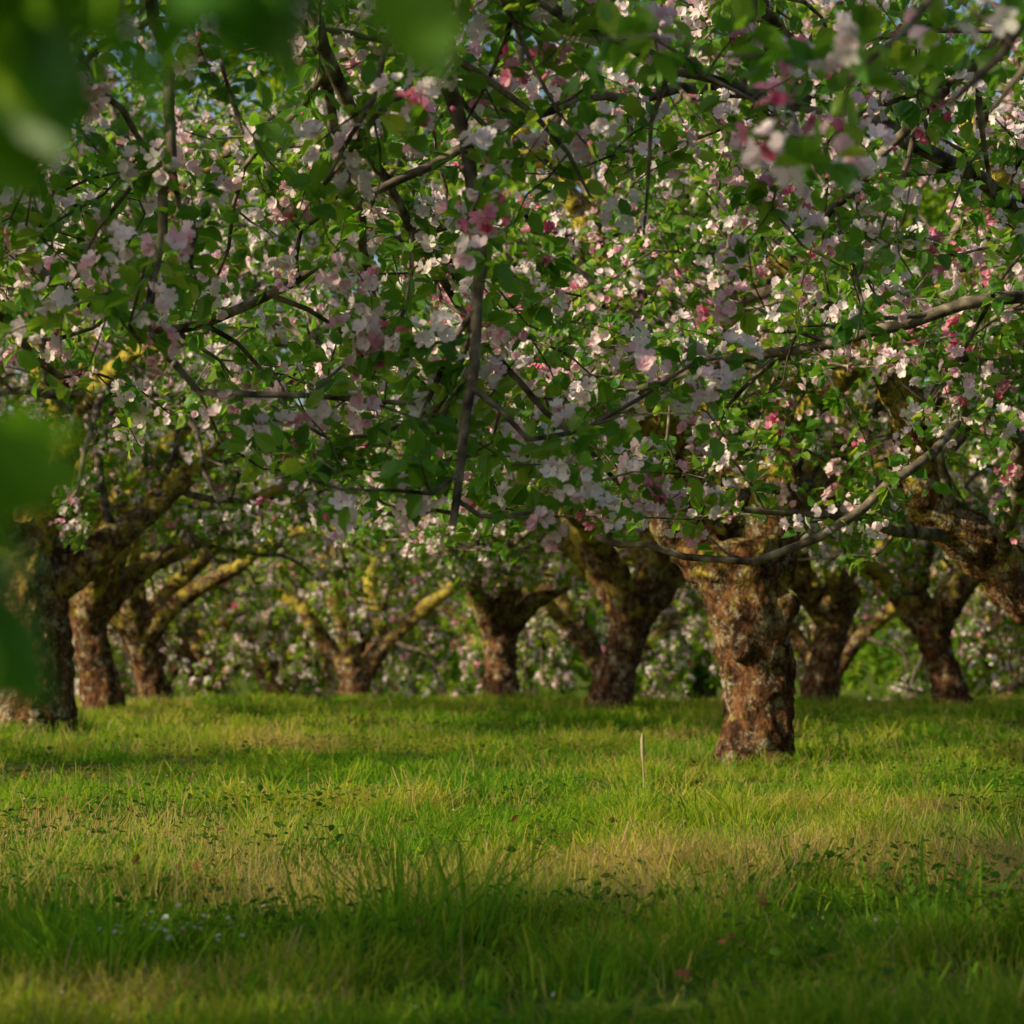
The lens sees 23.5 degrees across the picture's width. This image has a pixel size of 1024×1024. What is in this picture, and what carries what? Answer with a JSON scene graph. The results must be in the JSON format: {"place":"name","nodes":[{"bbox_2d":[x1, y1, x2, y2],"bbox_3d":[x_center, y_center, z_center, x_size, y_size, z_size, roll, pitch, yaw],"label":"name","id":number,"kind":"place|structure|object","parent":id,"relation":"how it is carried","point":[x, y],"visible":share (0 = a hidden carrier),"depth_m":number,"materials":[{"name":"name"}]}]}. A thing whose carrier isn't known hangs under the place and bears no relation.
{"place":"outdoors","nodes":[
{"label":"outdoors","id":0,"kind":"place"},
{"bbox_2d":[9,0,1013,653],"label":"sky","id":1,"kind":"structure","parent":0,"point":[153,114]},
{"bbox_2d":[0,654,1023,1023],"bbox_3d":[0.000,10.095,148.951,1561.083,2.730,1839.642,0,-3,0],"label":"ground","id":2,"kind":"structure","parent":0,"point":[244,684],"depth_m":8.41,"materials":[{"name":"green plant"}]},
{"bbox_2d":[74,513,211,696],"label":"apple tree","id":3,"kind":"object","parent":2,"relation":"on","point":[124,662],"visible":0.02,"depth_m":43.80,"materials":[{"name":"green plant"}]},
{"bbox_2d":[0,62,359,477],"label":"apple tree","id":4,"kind":"object","parent":2,"relation":"on","point":[313,256],"visible":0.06,"depth_m":20.42,"materials":[{"name":"green plant"}]},
{"bbox_2d":[0,182,399,713],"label":"apple tree","id":5,"kind":"object","parent":2,"relation":"on","point":[96,604],"visible":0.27,"depth_m":23.63,"materials":[{"name":"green plant"}]},
{"bbox_2d":[73,424,335,700],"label":"apple tree","id":6,"kind":"object","parent":2,"relation":"on","point":[174,673],"visible":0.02,"depth_m":49.88,"materials":[{"name":"green plant"}]},
{"bbox_2d":[72,454,361,700],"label":"apple tree","id":7,"kind":"object","parent":2,"relation":"on","point":[232,661],"visible":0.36,"depth_m":41.96,"materials":[{"name":"green plant"}]},
{"bbox_2d":[0,12,449,733],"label":"apple tree","id":8,"kind":"object","parent":2,"relation":"on","point":[48,538],"visible":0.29,"depth_m":17.28,"materials":[{"name":"green plant"}]},
{"bbox_2d":[72,320,404,699],"bbox_3d":[-3.511,-0.100,28.534,6.015,5.094,5.294,-2,-3,26],"label":"apple tree","id":9,"kind":"object","parent":2,"relation":"on","point":[138,623],"visible":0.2,"depth_m":28.21,"materials":[{"name":"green plant"}]},
{"bbox_2d":[107,429,463,700],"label":"apple tree","id":10,"kind":"object","parent":2,"relation":"on","point":[265,674],"visible":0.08,"depth_m":48.36,"materials":[{"name":"green plant"}]},
{"bbox_2d":[117,399,573,698],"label":"apple tree","id":11,"kind":"object","parent":2,"relation":"on","point":[354,659],"visible":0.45,"depth_m":40.65,"materials":[{"name":"green plant"}]},
{"bbox_2d":[218,276,702,702],"bbox_3d":[-0.195,-0.344,27.446,5.588,5.377,6.349,-2,-4,33],"label":"apple tree","id":12,"kind":"object","parent":2,"relation":"on","point":[503,618],"visible":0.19,"depth_m":27.89,"materials":[{"name":"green plant"}]},
{"bbox_2d":[0,0,968,706],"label":"apple tree","id":13,"kind":"object","parent":2,"relation":"on","point":[54,92],"visible":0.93,"depth_m":6.10,"materials":[{"name":"green plant"}]},
{"bbox_2d":[6,774,963,1006],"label":"small wildflowers","id":14,"kind":"object","parent":2,"relation":"on","point":[164,930],"visible":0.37,"depth_m":4.91,"materials":[{"name":"white plant"}]},
{"bbox_2d":[310,411,695,700],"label":"apple tree","id":15,"kind":"object","parent":2,"relation":"on","point":[671,611],"visible":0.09,"depth_m":47.31,"materials":[{"name":"green plant"}]},
{"bbox_2d":[0,0,1022,701],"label":"woodland","id":16,"kind":"object","parent":2,"relation":"on","point":[934,216],"visible":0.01,"depth_m":62.35,"materials":[{"name":"green plant"}]},
{"bbox_2d":[0,707,1023,1023],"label":"weeds","id":17,"kind":"object","parent":2,"relation":"on","point":[832,943],"visible":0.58,"depth_m":6.48,"materials":[{"name":"green plant"}]},
{"bbox_2d":[94,0,1023,774],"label":"apple tree","id":18,"kind":"object","parent":2,"relation":"on","point":[752,612],"visible":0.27,"depth_m":12.94,"materials":[{"name":"green plant"}]},
{"bbox_2d":[434,528,804,699],"bbox_3d":[1.339,0.974,37.470,6.177,4.848,5.549,-2,-3,26],"label":"apple tree","id":19,"kind":"object","parent":2,"relation":"on","point":[565,614],"visible":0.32,"depth_m":37.01,"materials":[{"name":"green plant"}]},
{"bbox_2d":[640,733,644,794],"bbox_3d":[0.566,1.098,10.656,0.019,0.280,0.018,0,-3,0],"label":"dry seed stalk","id":20,"kind":"object","parent":2,"relation":"on","point":[642,746],"visible":0.82,"depth_m":10.65,"materials":[{"name":"beige plant"}]},
{"bbox_2d":[296,0,1023,626],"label":"apple tree","id":21,"kind":"object","parent":2,"relation":"on","point":[982,548],"visible":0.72,"depth_m":9.48,"materials":[{"name":"green plant"}]},
{"bbox_2d":[380,158,960,711],"bbox_3d":[0.847,-0.721,24.326,6.224,5.818,5.703,1,-3,-25],"label":"apple tree","id":22,"kind":"object","parent":2,"relation":"on","point":[640,602],"visible":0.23,"depth_m":23.82,"materials":[{"name":"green plant"}]},
{"bbox_2d":[413,0,1016,718],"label":"apple tree","id":23,"kind":"object","parent":2,"relation":"on","point":[927,192],"visible":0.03,"depth_m":19.97,"materials":[{"name":"green plant"}]},
{"bbox_2d":[545,327,996,698],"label":"apple tree","id":24,"kind":"object","parent":2,"relation":"on","point":[650,659],"visible":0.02,"depth_m":44.39,"materials":[{"name":"green plant"}]},
{"bbox_2d":[560,0,1023,388],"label":"apple tree","id":25,"kind":"object","parent":2,"relation":"on","point":[801,155],"visible":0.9,"depth_m":3.96,"materials":[{"name":"green plant"}]},
{"bbox_2d":[590,432,1023,700],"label":"apple tree","id":26,"kind":"object","parent":2,"relation":"on","point":[857,638],"visible":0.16,"depth_m":36.50,"materials":[{"name":"green plant"}]},
{"bbox_2d":[612,267,1010,701],"bbox_3d":[3.392,-0.337,28.211,6.320,5.508,5.085,-2,-4,33],"label":"apple tree","id":27,"kind":"object","parent":2,"relation":"on","point":[831,606],"visible":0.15,"depth_m":28.29,"materials":[{"name":"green plant"}]},
{"bbox_2d":[795,406,1023,699],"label":"apple tree","id":28,"kind":"object","parent":2,"relation":"on","point":[1001,664],"visible":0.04,"depth_m":40.11,"materials":[{"name":"green plant"}]},
{"bbox_2d":[798,321,1023,705],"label":"apple tree","id":29,"kind":"object","parent":2,"relation":"on","point":[925,618],"visible":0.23,"depth_m":25.77,"materials":[{"name":"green plant"}]},
{"bbox_2d":[868,406,1023,701],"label":"apple tree","id":30,"kind":"object","parent":2,"relation":"on","point":[984,626],"visible":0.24,"depth_m":35.17,"materials":[{"name":"green plant"}]}
]}

